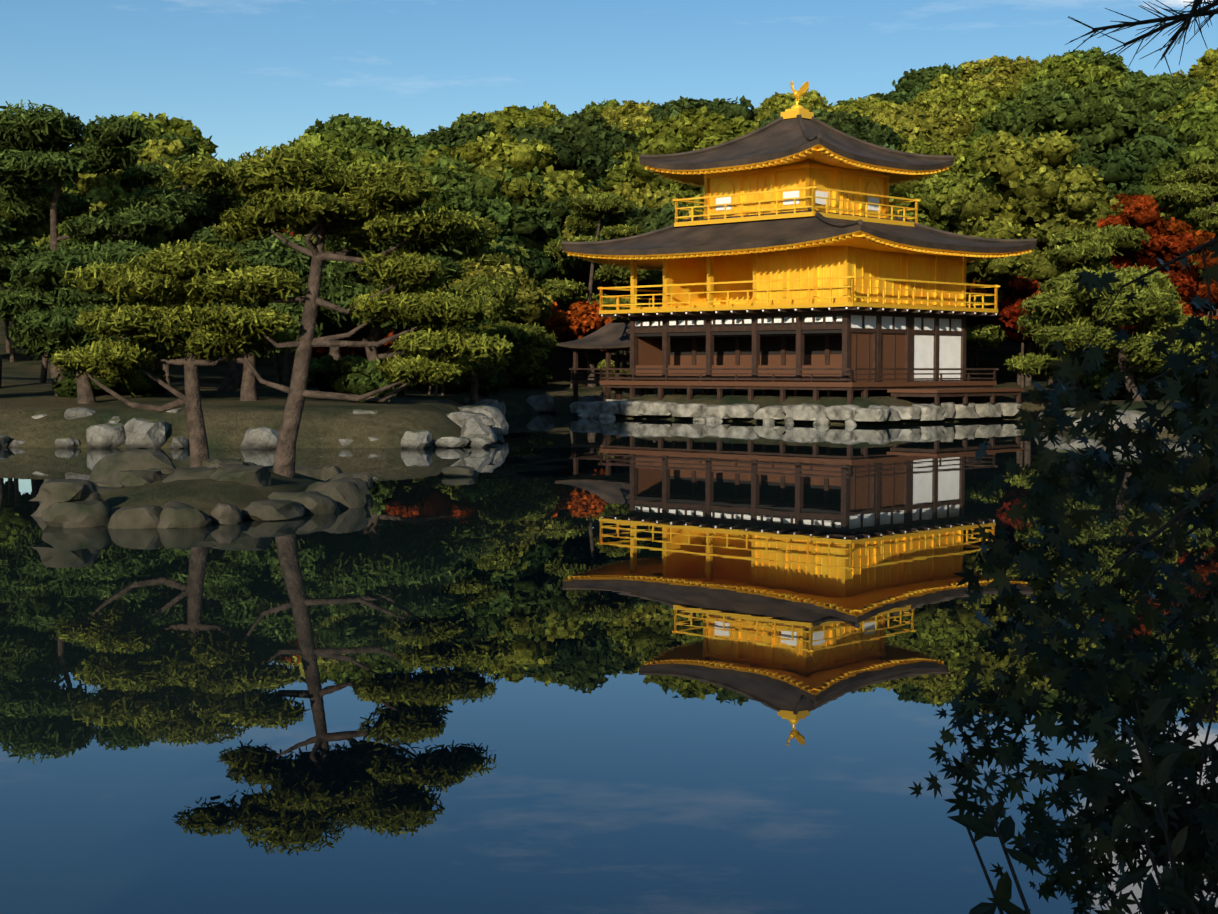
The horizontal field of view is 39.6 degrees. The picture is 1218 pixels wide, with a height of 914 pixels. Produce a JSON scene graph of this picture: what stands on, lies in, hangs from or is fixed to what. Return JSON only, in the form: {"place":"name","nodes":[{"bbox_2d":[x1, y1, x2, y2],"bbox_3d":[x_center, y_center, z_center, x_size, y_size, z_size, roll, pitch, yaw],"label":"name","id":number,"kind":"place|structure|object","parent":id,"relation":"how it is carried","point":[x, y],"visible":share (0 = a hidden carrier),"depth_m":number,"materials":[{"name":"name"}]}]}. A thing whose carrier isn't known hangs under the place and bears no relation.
{"place":"outdoors","nodes":[
{"label":"outdoors","id":0,"kind":"place"},
{"bbox_2d":[0,280,1209,519],"bbox_3d":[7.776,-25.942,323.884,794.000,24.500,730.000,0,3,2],"label":"terrain","id":1,"kind":"structure","parent":0,"point":[228,418],"depth_m":50.41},
{"bbox_2d":[0,395,1182,528],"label":"shore rocks","id":2,"kind":"object","parent":1,"relation":"on","point":[76,503],"visible":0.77,"depth_m":43.74,"materials":[{"name":"grey stone"}]},
{"bbox_2d":[0,46,1217,329],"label":"forested hillside","id":3,"kind":"structure","parent":1,"relation":"on","point":[1044,148],"depth_m":91.49,"materials":[{"name":"green plant"}]},
{"bbox_2d":[0,146,1217,477],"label":"tree trunks","id":4,"kind":"object","parent":1,"relation":"on","point":[242,374],"visible":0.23,"depth_m":27.81,"materials":[{"name":"brown plant"}]},
{"bbox_2d":[46,142,513,385],"bbox_3d":[-5.330,-3.048,27.356,7.797,3.811,3.254,1,3,12],"label":"pine foliage","id":5,"kind":"object","parent":4,"relation":"on","point":[301,192],"visible":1,"depth_m":26.73,"materials":[{"name":"green plant"}]},
{"bbox_2d":[0,99,1217,380],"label":"trees","id":6,"kind":"object","parent":4,"relation":"attached to","point":[42,305],"visible":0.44,"depth_m":53.77,"materials":[{"name":"green plant"}]},
{"bbox_2d":[51,353,1217,401],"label":"bank shrubs","id":7,"kind":"object","parent":1,"relation":"on","point":[349,374],"visible":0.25,"depth_m":57.04,"materials":[{"name":"green plant"}]},
{"bbox_2d":[280,193,1217,362],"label":"red maple foliage","id":8,"kind":"object","parent":1,"relation":"on","point":[1171,238],"visible":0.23,"depth_m":71.81,"materials":[{"name":"plant"}]},
{"bbox_2d":[557,81,1036,413],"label":"golden pavilion","id":9,"kind":"structure","parent":1,"relation":"on","point":[796,259],"depth_m":69.49,"materials":[{"name":"gold metal"}]},
{"bbox_2d":[0,412,1217,913],"bbox_3d":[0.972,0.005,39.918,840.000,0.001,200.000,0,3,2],"label":"pond water","id":10,"kind":"structure","parent":0,"point":[568,662],"depth_m":11.48,"materials":[{"name":"liquid"}]},
{"bbox_2d":[0,0,1217,161],"label":"sky","id":11,"kind":"structure","parent":0,"point":[249,74],"materials":[{"name":"blue"}]},
{"bbox_2d":[908,0,1217,913],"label":"maple boughs","id":12,"kind":"object","parent":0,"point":[1174,824],"visible":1,"depth_m":4.88,"materials":[{"name":"green plant"}]}
]}

